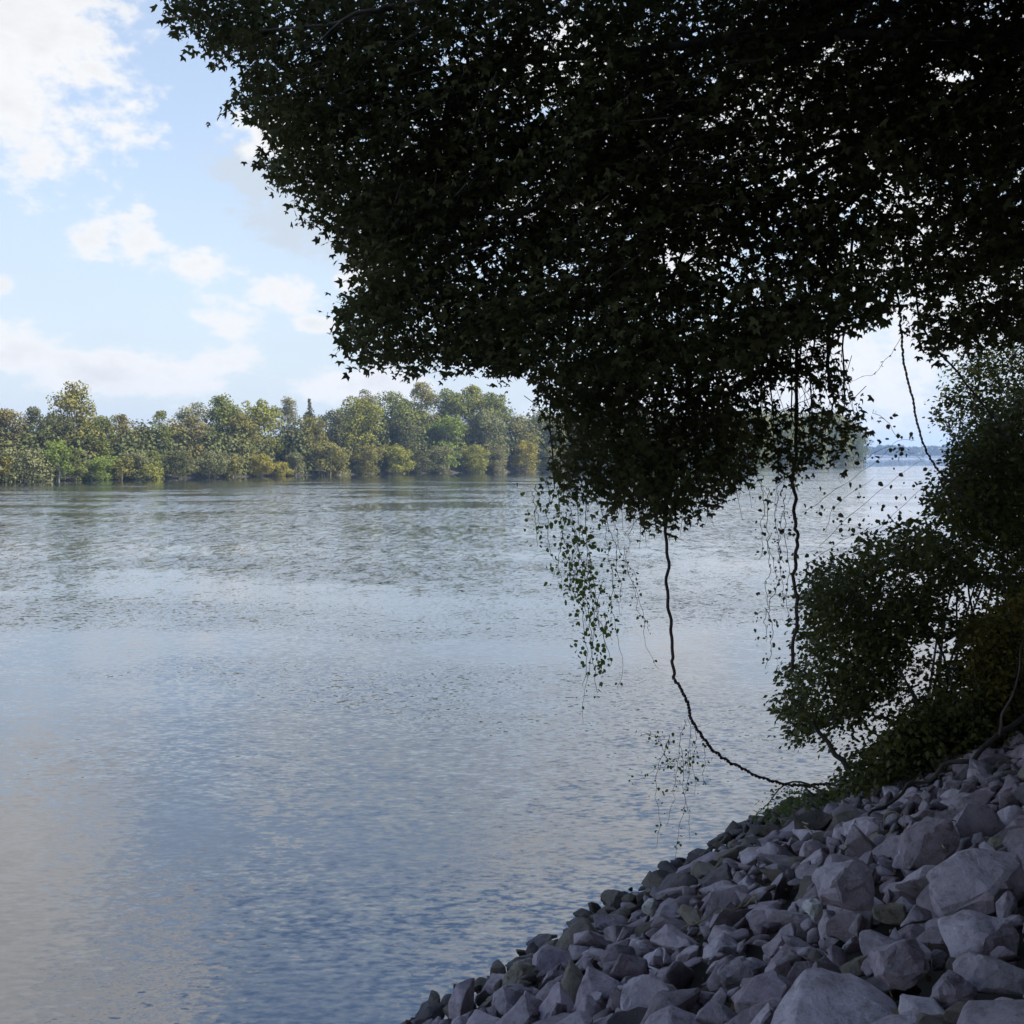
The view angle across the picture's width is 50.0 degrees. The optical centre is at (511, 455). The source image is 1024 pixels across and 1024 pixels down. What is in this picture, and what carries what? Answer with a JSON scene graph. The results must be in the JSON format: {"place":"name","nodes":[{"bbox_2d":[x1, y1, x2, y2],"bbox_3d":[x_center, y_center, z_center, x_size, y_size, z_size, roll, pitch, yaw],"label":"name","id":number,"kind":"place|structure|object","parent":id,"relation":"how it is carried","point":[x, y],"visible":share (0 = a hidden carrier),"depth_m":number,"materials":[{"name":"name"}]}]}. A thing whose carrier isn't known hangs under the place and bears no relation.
{"place":"outdoors","nodes":[
{"label":"outdoors","id":0,"kind":"place"},
{"bbox_2d":[0,459,864,481],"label":"bank","id":1,"kind":"structure","parent":0,"point":[248,474],"depth_m":257.66,"materials":[{"name":"green plant"}]},
{"bbox_2d":[0,408,34,455],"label":"broadleaf tree","id":2,"kind":"object","parent":1,"relation":"on","point":[7,418],"visible":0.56,"depth_m":199.84,"materials":[{"name":"green plant"}]},
{"bbox_2d":[0,446,56,481],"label":"riverside bush","id":3,"kind":"object","parent":1,"relation":"on","point":[23,463],"visible":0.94,"depth_m":188.86,"materials":[{"name":"green plant"}]},
{"bbox_2d":[12,406,44,447],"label":"broadleaf tree","id":4,"kind":"object","parent":1,"relation":"on","point":[34,415],"visible":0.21,"depth_m":205.25,"materials":[{"name":"green plant"}]},
{"bbox_2d":[26,414,77,473],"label":"broadleaf tree","id":5,"kind":"object","parent":1,"relation":"on","point":[61,427],"visible":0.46,"depth_m":201.92,"materials":[{"name":"green plant"}]},
{"bbox_2d":[42,439,75,480],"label":"riverside bush","id":6,"kind":"object","parent":1,"relation":"on","point":[58,450],"visible":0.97,"depth_m":194.75,"materials":[{"name":"green plant"}]},
{"bbox_2d":[61,447,88,480],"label":"riverside bush","id":7,"kind":"object","parent":1,"relation":"on","point":[75,459],"visible":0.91,"depth_m":196.85,"materials":[{"name":"green plant"}]},
{"bbox_2d":[44,380,108,472],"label":"broadleaf tree","id":8,"kind":"object","parent":1,"relation":"on","point":[74,400],"visible":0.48,"depth_m":209.10,"materials":[{"name":"green plant"}]},
{"bbox_2d":[78,415,118,469],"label":"broadleaf tree","id":9,"kind":"object","parent":1,"relation":"on","point":[98,420],"visible":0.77,"depth_m":208.74,"materials":[{"name":"green plant"}]},
{"bbox_2d":[78,455,126,479],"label":"riverside bush","id":10,"kind":"object","parent":1,"relation":"on","point":[98,463],"visible":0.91,"depth_m":199.73,"materials":[{"name":"green plant"}]},
{"bbox_2d":[107,455,136,479],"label":"riverside bush","id":11,"kind":"object","parent":1,"relation":"on","point":[121,471],"visible":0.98,"depth_m":203.66,"materials":[{"name":"green plant"}]},
{"bbox_2d":[105,413,138,466],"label":"broadleaf tree","id":12,"kind":"object","parent":1,"relation":"on","point":[122,423],"visible":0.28,"depth_m":217.32,"materials":[{"name":"green plant"}]},
{"bbox_2d":[120,451,153,479],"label":"riverside bush","id":13,"kind":"object","parent":1,"relation":"on","point":[141,458],"visible":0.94,"depth_m":205.78,"materials":[{"name":"green plant"}]},
{"bbox_2d":[126,463,164,479],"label":"riverside bush","id":14,"kind":"object","parent":1,"relation":"on","point":[153,468],"visible":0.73,"depth_m":207.10,"materials":[{"name":"green plant"}]},
{"bbox_2d":[146,450,163,478],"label":"riverside bush","id":15,"kind":"object","parent":1,"relation":"on","point":[152,454],"visible":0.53,"depth_m":209.37,"materials":[{"name":"green plant"}]},
{"bbox_2d":[145,410,175,467],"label":"broadleaf tree","id":16,"kind":"object","parent":1,"relation":"on","point":[159,429],"visible":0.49,"depth_m":221.98,"materials":[{"name":"green plant"}]},
{"bbox_2d":[158,449,193,478],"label":"riverside bush","id":17,"kind":"object","parent":1,"relation":"on","point":[181,464],"visible":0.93,"depth_m":214.97,"materials":[{"name":"green plant"}]},
{"bbox_2d":[164,415,211,472],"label":"broadleaf tree","id":18,"kind":"object","parent":1,"relation":"on","point":[190,423],"visible":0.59,"depth_m":228.53,"materials":[{"name":"green plant"}]},
{"bbox_2d":[173,401,208,447],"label":"broadleaf tree","id":19,"kind":"object","parent":1,"relation":"on","point":[181,416],"visible":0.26,"depth_m":238.11,"materials":[{"name":"green plant"}]},
{"bbox_2d":[192,449,232,477],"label":"riverside bush","id":20,"kind":"object","parent":1,"relation":"on","point":[212,462],"visible":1,"depth_m":222.69,"materials":[{"name":"green plant"}]},
{"bbox_2d":[201,393,255,466],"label":"broadleaf tree","id":21,"kind":"object","parent":1,"relation":"on","point":[224,412],"visible":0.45,"depth_m":240.09,"materials":[{"name":"green plant"}]},
{"bbox_2d":[223,454,245,476],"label":"riverside bush","id":22,"kind":"object","parent":1,"relation":"on","point":[235,459],"visible":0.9,"depth_m":229.92,"materials":[{"name":"green plant"}]},
{"bbox_2d":[214,412,261,470],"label":"broadleaf tree","id":23,"kind":"object","parent":1,"relation":"on","point":[244,423],"visible":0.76,"depth_m":239.41,"materials":[{"name":"green plant"}]},
{"bbox_2d":[243,454,274,476],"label":"riverside bush","id":24,"kind":"object","parent":1,"relation":"on","point":[258,460],"visible":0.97,"depth_m":236.89,"materials":[{"name":"green plant"}]},
{"bbox_2d":[239,398,287,461],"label":"broadleaf tree","id":25,"kind":"object","parent":1,"relation":"on","point":[269,415],"visible":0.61,"depth_m":252.50,"materials":[{"name":"green plant"}]},
{"bbox_2d":[266,462,293,475],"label":"riverside bush","id":26,"kind":"object","parent":1,"relation":"on","point":[279,469],"visible":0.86,"depth_m":241.26,"materials":[{"name":"green plant"}]},
{"bbox_2d":[274,396,299,437],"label":"broadleaf tree","id":27,"kind":"object","parent":1,"relation":"on","point":[288,408],"visible":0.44,"depth_m":266.24,"materials":[{"name":"green plant"}]},
{"bbox_2d":[284,452,305,475],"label":"riverside bush","id":28,"kind":"object","parent":1,"relation":"on","point":[294,458],"visible":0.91,"depth_m":245.96,"materials":[{"name":"green plant"}]},
{"bbox_2d":[284,415,330,467],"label":"broadleaf tree","id":29,"kind":"object","parent":1,"relation":"on","point":[316,430],"visible":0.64,"depth_m":256.81,"materials":[{"name":"green plant"}]},
{"bbox_2d":[308,440,354,474],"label":"riverside bush","id":30,"kind":"object","parent":1,"relation":"on","point":[335,461],"visible":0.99,"depth_m":253.08,"materials":[{"name":"green plant"}]},
{"bbox_2d":[316,409,348,451],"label":"broadleaf tree","id":31,"kind":"object","parent":1,"relation":"on","point":[339,420],"visible":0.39,"depth_m":266.97,"materials":[{"name":"green plant"}]},
{"bbox_2d":[331,395,385,468],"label":"broadleaf tree","id":32,"kind":"object","parent":1,"relation":"on","point":[355,438],"visible":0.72,"depth_m":270.11,"materials":[{"name":"green plant"}]},
{"bbox_2d":[348,389,384,426],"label":"broadleaf tree","id":33,"kind":"object","parent":1,"relation":"on","point":[369,398],"visible":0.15,"depth_m":290.52,"materials":[{"name":"green plant"}]},
{"bbox_2d":[352,444,383,474],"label":"riverside bush","id":34,"kind":"object","parent":1,"relation":"on","point":[368,452],"visible":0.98,"depth_m":264.36,"materials":[{"name":"green plant"}]},
{"bbox_2d":[360,391,429,459],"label":"broadleaf tree","id":35,"kind":"object","parent":1,"relation":"on","point":[401,407],"visible":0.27,"depth_m":281.33,"materials":[{"name":"green plant"}]},
{"bbox_2d":[379,443,416,473],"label":"riverside bush","id":36,"kind":"object","parent":1,"relation":"on","point":[396,452],"visible":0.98,"depth_m":270.76,"materials":[{"name":"green plant"}]},
{"bbox_2d":[378,414,426,468],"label":"broadleaf tree","id":37,"kind":"object","parent":1,"relation":"on","point":[402,428],"visible":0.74,"depth_m":276.86,"materials":[{"name":"green plant"}]},
{"bbox_2d":[406,449,433,473],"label":"riverside bush","id":38,"kind":"object","parent":1,"relation":"on","point":[422,461],"visible":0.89,"depth_m":277.03,"materials":[{"name":"green plant"}]},
{"bbox_2d":[404,381,444,443],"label":"broadleaf tree","id":39,"kind":"object","parent":1,"relation":"on","point":[429,397],"visible":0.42,"depth_m":295.74,"materials":[{"name":"green plant"}]},
{"bbox_2d":[0,399,867,479],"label":"undergrowth","id":40,"kind":"object","parent":1,"relation":"on","point":[142,443],"visible":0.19,"depth_m":247.21,"materials":[{"name":"green plant"}]},
{"bbox_2d":[420,414,466,470],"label":"broadleaf tree","id":41,"kind":"object","parent":1,"relation":"on","point":[444,426],"visible":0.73,"depth_m":287.05,"materials":[{"name":"green plant"}]},
{"bbox_2d":[427,445,461,472],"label":"riverside bush","id":42,"kind":"object","parent":1,"relation":"on","point":[434,450],"visible":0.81,"depth_m":281.83,"materials":[{"name":"green plant"}]},
{"bbox_2d":[425,388,474,459],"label":"broadleaf tree","id":43,"kind":"object","parent":1,"relation":"on","point":[454,402],"visible":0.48,"depth_m":297.28,"materials":[{"name":"green plant"}]},
{"bbox_2d":[459,443,490,472],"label":"riverside bush","id":44,"kind":"object","parent":1,"relation":"on","point":[469,452],"visible":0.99,"depth_m":289.71,"materials":[{"name":"green plant"}]},
{"bbox_2d":[456,384,494,444],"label":"broadleaf tree","id":45,"kind":"object","parent":1,"relation":"on","point":[474,390],"visible":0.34,"depth_m":307.23,"materials":[{"name":"green plant"}]},
{"bbox_2d":[464,408,509,470],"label":"broadleaf tree","id":46,"kind":"object","parent":1,"relation":"on","point":[485,421],"visible":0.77,"depth_m":298.61,"materials":[{"name":"green plant"}]},
{"bbox_2d":[480,391,514,463],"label":"broadleaf tree","id":47,"kind":"object","parent":1,"relation":"on","point":[498,405],"visible":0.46,"depth_m":309.22,"materials":[{"name":"green plant"}]},
{"bbox_2d":[488,446,506,471],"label":"riverside bush","id":48,"kind":"object","parent":1,"relation":"on","point":[497,452],"visible":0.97,"depth_m":296.46,"materials":[{"name":"green plant"}]},
{"bbox_2d":[505,413,541,467],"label":"broadleaf tree","id":49,"kind":"object","parent":1,"relation":"on","point":[521,428],"visible":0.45,"depth_m":311.48,"materials":[{"name":"green plant"}]},
{"bbox_2d":[511,440,540,471],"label":"riverside bush","id":50,"kind":"object","parent":1,"relation":"on","point":[526,449],"visible":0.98,"depth_m":304.40,"materials":[{"name":"green plant"}]},
{"bbox_2d":[528,411,567,466],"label":"broadleaf tree","id":51,"kind":"object","parent":1,"relation":"on","point":[546,432],"visible":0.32,"depth_m":322.24,"materials":[{"name":"green plant"}]},
{"bbox_2d":[537,446,565,470],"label":"riverside bush","id":52,"kind":"object","parent":1,"relation":"on","point":[546,454],"visible":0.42,"depth_m":314.10,"materials":[{"name":"green plant"}]},
{"bbox_2d":[767,407,807,456],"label":"broadleaf tree","id":53,"kind":"object","parent":1,"relation":"on","point":[784,434],"visible":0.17,"depth_m":463.08,"materials":[{"name":"green plant"}]},
{"bbox_2d":[836,445,856,464],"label":"riverside bush","id":54,"kind":"object","parent":1,"relation":"on","point":[843,460],"visible":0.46,"depth_m":518.88,"materials":[{"name":"green plant"}]},
{"bbox_2d":[846,422,872,461],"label":"broadleaf tree","id":55,"kind":"object","parent":1,"relation":"on","point":[860,441],"visible":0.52,"depth_m":547.15,"materials":[{"name":"green plant"}]},
{"bbox_2d":[0,458,1023,1023],"bbox_3d":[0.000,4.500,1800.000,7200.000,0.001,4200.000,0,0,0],"label":"river","id":56,"kind":"structure","parent":0,"point":[306,750],"depth_m":18.52,"materials":[{"name":"blue liquid"}]},
{"bbox_2d":[0,0,1023,454],"label":"sky","id":57,"kind":"structure","parent":0,"point":[149,267],"materials":[{"name":"blue"}]},
{"bbox_2d":[401,730,1023,1023],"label":"rocky bank","id":58,"kind":"structure","parent":0,"point":[578,983],"depth_m":7.93,"materials":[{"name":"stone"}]},
{"bbox_2d":[502,960,538,988],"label":"rock","id":59,"kind":"object","parent":58,"relation":"on","point":[515,971],"visible":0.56,"depth_m":8.58,"materials":[{"name":"grey stone"}]},
{"bbox_2d":[150,0,1023,399],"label":"overhanging tree","id":60,"kind":"object","parent":58,"relation":"on","point":[448,182],"visible":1,"depth_m":10.08,"materials":[{"name":"green plant"}]},
{"bbox_2d":[522,238,767,547],"bbox_3d":[1.488,-0.755,12.236,2.975,3.574,2.731,0,0,0],"label":"hanging vine","id":61,"kind":"object","parent":60,"relation":"hanging from","point":[626,471],"visible":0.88,"depth_m":11.68,"materials":[{"name":"green plant"}]},
{"bbox_2d":[517,472,638,698],"bbox_3d":[0.702,1.352,11.697,1.104,2.349,1.287,0,0,34],"label":"trailing vine","id":62,"kind":"object","parent":61,"relation":"hanging from","point":[577,540],"visible":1,"depth_m":11.70,"materials":[{"name":"green plant"}]},
{"bbox_2d":[575,505,657,716],"bbox_3d":[1.139,1.721,11.897,0.900,2.364,0.288,0,0,6],"label":"trailing vine","id":63,"kind":"object","parent":61,"relation":"hanging from","point":[637,617],"visible":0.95,"depth_m":11.90,"materials":[{"name":"green plant"}]},
{"bbox_2d":[729,208,882,505],"bbox_3d":[3.344,-1.140,12.246,1.992,3.427,1.724,0,0,0],"label":"hanging vine","id":64,"kind":"object","parent":60,"relation":"hanging from","point":[786,370],"visible":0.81,"depth_m":12.11,"materials":[{"name":"green plant"}]},
{"bbox_2d":[752,483,805,668],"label":"trailing vine","id":65,"kind":"object","parent":64,"relation":"hanging from","point":[783,576],"visible":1,"depth_m":12.21,"materials":[{"name":"green plant"}]},
{"bbox_2d":[791,349,799,669],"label":"woody vine","id":66,"kind":"object","parent":64,"relation":"hanging from","point":[793,575],"visible":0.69,"depth_m":12.38,"materials":[{"name":"brown plant"}]},
{"bbox_2d":[887,227,990,525],"bbox_3d":[4.756,-0.849,12.054,1.839,3.318,0.183,0,0,-35],"label":"woody vine","id":67,"kind":"object","parent":60,"relation":"hanging from","point":[918,427],"visible":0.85,"depth_m":11.66,"materials":[{"name":"brown plant"}]},
{"bbox_2d":[914,275,1010,440],"bbox_3d":[4.912,-1.032,11.888,1.775,1.732,0.094,0,0,-36],"label":"woody vine","id":68,"kind":"object","parent":60,"relation":"hanging from","point":[972,391],"visible":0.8,"depth_m":11.90,"materials":[{"name":"brown plant"}]},
{"bbox_2d":[599,944,636,966],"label":"rock","id":69,"kind":"object","parent":58,"relation":"on","point":[612,952],"visible":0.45,"depth_m":7.97,"materials":[{"name":"grey stone"}]},
{"bbox_2d":[620,974,676,1010],"bbox_3d":[0.814,3.190,6.450,0.359,0.243,0.295,-11,14,3],"label":"rock","id":70,"kind":"object","parent":58,"relation":"on","point":[643,990],"visible":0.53,"depth_m":6.42,"materials":[{"name":"stone"}]},
{"bbox_2d":[642,898,657,916],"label":"rock","id":71,"kind":"object","parent":58,"relation":"on","point":[649,906],"visible":1,"depth_m":9.08,"materials":[{"name":"grey stone"}]},
{"bbox_2d":[717,957,757,991],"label":"rock","id":72,"kind":"object","parent":58,"relation":"on","point":[732,974],"visible":0.74,"depth_m":6.22,"materials":[{"name":"stone"}]},
{"bbox_2d":[660,381,856,789],"bbox_3d":[2.809,1.497,12.551,2.456,4.782,0.328,0,0,-14],"label":"woody vine","id":73,"kind":"object","parent":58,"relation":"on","point":[712,750],"visible":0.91,"depth_m":12.20,"materials":[{"name":"brown plant"}]},
{"bbox_2d":[628,720,711,856],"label":"trailing vine","id":74,"kind":"object","parent":73,"relation":"hanging from","point":[685,763],"visible":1,"depth_m":12.25,"materials":[{"name":"green plant"}]},
{"bbox_2d":[731,969,792,1013],"bbox_3d":[1.316,2.818,5.708,0.352,0.174,0.291,-3,14,16],"label":"rock","id":75,"kind":"object","parent":58,"relation":"on","point":[760,988],"visible":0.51,"depth_m":5.67,"materials":[{"name":"grey stone"}]},
{"bbox_2d":[764,777,845,807],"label":"plant","id":76,"kind":"object","parent":58,"relation":"on","point":[806,790],"visible":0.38,"depth_m":12.71,"materials":[{"name":"green plant"}]},
{"bbox_2d":[802,898,822,923],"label":"rock","id":77,"kind":"object","parent":58,"relation":"on","point":[812,908],"visible":0.99,"depth_m":6.55,"materials":[{"name":"white stone"}]},
{"bbox_2d":[784,689,855,780],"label":"leaning stem","id":78,"kind":"object","parent":58,"relation":"on","point":[828,743],"visible":0.75,"depth_m":12.58,"materials":[{"name":"brown plant"}]},
{"bbox_2d":[750,776,891,826],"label":"plant","id":79,"kind":"object","parent":58,"relation":"on","point":[795,802],"visible":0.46,"depth_m":12.40,"materials":[{"name":"green plant"}]},
{"bbox_2d":[771,968,897,1023],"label":"rock","id":80,"kind":"object","parent":58,"relation":"on","point":[818,996],"visible":0.9,"depth_m":4.93,"materials":[{"name":"stone"}]},
{"bbox_2d":[812,860,874,911],"bbox_3d":[1.906,2.463,6.279,0.349,0.248,0.277,-6,15,-5],"label":"rock","id":81,"kind":"object","parent":58,"relation":"on","point":[848,885],"visible":1,"depth_m":6.22,"materials":[{"name":"stone"}]},
{"bbox_2d":[824,853,878,883],"bbox_3d":[2.309,2.915,7.493,0.417,0.366,0.355,-26,19,-10],"label":"rock","id":82,"kind":"object","parent":58,"relation":"on","point":[833,857],"visible":0.11,"depth_m":7.50,"materials":[{"name":"grey stone"}]},
{"bbox_2d":[840,955,867,976],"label":"rock","id":83,"kind":"object","parent":58,"relation":"on","point":[853,966],"visible":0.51,"depth_m":5.65,"materials":[{"name":"beige stone"}]},
{"bbox_2d":[859,929,898,955],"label":"rock","id":84,"kind":"object","parent":58,"relation":"on","point":[869,939],"visible":0.48,"depth_m":5.71,"materials":[{"name":"stone"}]},
{"bbox_2d":[872,903,906,924],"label":"rock","id":85,"kind":"object","parent":58,"relation":"on","point":[892,913],"visible":0.9,"depth_m":6.41,"materials":[{"name":"beige stone"}]},
{"bbox_2d":[762,510,1023,760],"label":"riverside shrub","id":86,"kind":"object","parent":58,"relation":"on","point":[858,683],"visible":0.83,"depth_m":12.62,"materials":[{"name":"green plant"}]},
{"bbox_2d":[797,410,940,576],"bbox_3d":[4.137,0.449,12.601,1.755,1.941,0.860,0,0,0],"label":"trailing vine","id":87,"kind":"object","parent":86,"relation":"attached to","point":[901,449],"visible":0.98,"depth_m":12.71,"materials":[{"name":"green plant"}]},
{"bbox_2d":[869,938,929,990],"bbox_3d":[1.793,2.342,5.068,0.264,0.212,0.209,0,0,-6],"label":"rock","id":88,"kind":"object","parent":58,"relation":"on","point":[903,964],"visible":1,"depth_m":5.00,"materials":[{"name":"grey stone"}]},
{"bbox_2d":[821,654,1023,802],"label":"riverside shrub","id":89,"kind":"object","parent":58,"relation":"on","point":[908,749],"visible":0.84,"depth_m":11.79,"materials":[{"name":"green plant"}]},
{"bbox_2d":[899,817,959,870],"bbox_3d":[2.841,2.646,7.541,0.444,0.285,0.348,-29,8,11],"label":"rock","id":90,"kind":"object","parent":58,"relation":"on","point":[921,842],"visible":0.91,"depth_m":7.41,"materials":[{"name":"grey stone"}]},
{"bbox_2d":[930,949,948,970],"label":"rock","id":91,"kind":"object","parent":58,"relation":"on","point":[939,958],"visible":0.82,"depth_m":5.31,"materials":[{"name":"stone"}]},
{"bbox_2d":[867,637,1023,816],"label":"fallen branch","id":92,"kind":"object","parent":58,"relation":"on","point":[997,735],"visible":0.98,"depth_m":10.87,"materials":[{"name":"brown wood"}]},
{"bbox_2d":[930,969,976,1017],"bbox_3d":[1.877,2.308,4.663,0.177,0.192,0.159,0,0,36],"label":"rock","id":93,"kind":"object","parent":58,"relation":"on","point":[951,989],"visible":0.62,"depth_m":4.63,"materials":[{"name":"grey stone"}]},
{"bbox_2d":[913,382,1023,742],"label":"riverside shrub","id":94,"kind":"object","parent":58,"relation":"on","point":[987,480],"visible":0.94,"depth_m":12.86,"materials":[{"name":"green plant"}]},
{"bbox_2d":[922,332,1023,698],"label":"riverside shrub","id":95,"kind":"object","parent":58,"relation":"on","point":[977,370],"visible":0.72,"depth_m":16.61,"materials":[{"name":"green plant"}]},
{"bbox_2d":[926,848,1023,917],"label":"rock","id":96,"kind":"object","parent":58,"relation":"on","point":[981,880],"visible":0.7,"depth_m":5.90,"materials":[{"name":"stone"}]},
{"bbox_2d":[937,910,1019,965],"bbox_3d":[2.258,2.336,5.300,0.364,0.189,0.312,0,14,12],"label":"rock","id":97,"kind":"object","parent":58,"relation":"on","point":[963,931],"visible":0.76,"depth_m":5.26,"materials":[{"name":"stone"}]},
{"bbox_2d":[940,583,1023,745],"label":"riverside shrub","id":98,"kind":"object","parent":58,"relation":"on","point":[996,638],"visible":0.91,"depth_m":11.63,"materials":[{"name":"green plant"}]},
{"bbox_2d":[952,952,1023,995],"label":"rock","id":99,"kind":"object","parent":58,"relation":"on","point":[984,974],"visible":0.84,"depth_m":4.71,"materials":[{"name":"stone"}]},
{"bbox_2d":[828,455,959,457],"bbox_3d":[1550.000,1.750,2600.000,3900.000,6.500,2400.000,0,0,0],"label":"shore","id":100,"kind":"structure","parent":0,"point":[887,456],"depth_m":2586.29,"materials":[{"name":"soil"}]},
{"bbox_2d":[826,444,966,456],"bbox_3d":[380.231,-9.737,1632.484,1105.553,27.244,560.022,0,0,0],"label":"distant wood","id":101,"kind":"object","parent":100,"relation":"on","point":[932,450],"visible":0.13,"depth_m":1775.23,"materials":[{"name":"green plant"}]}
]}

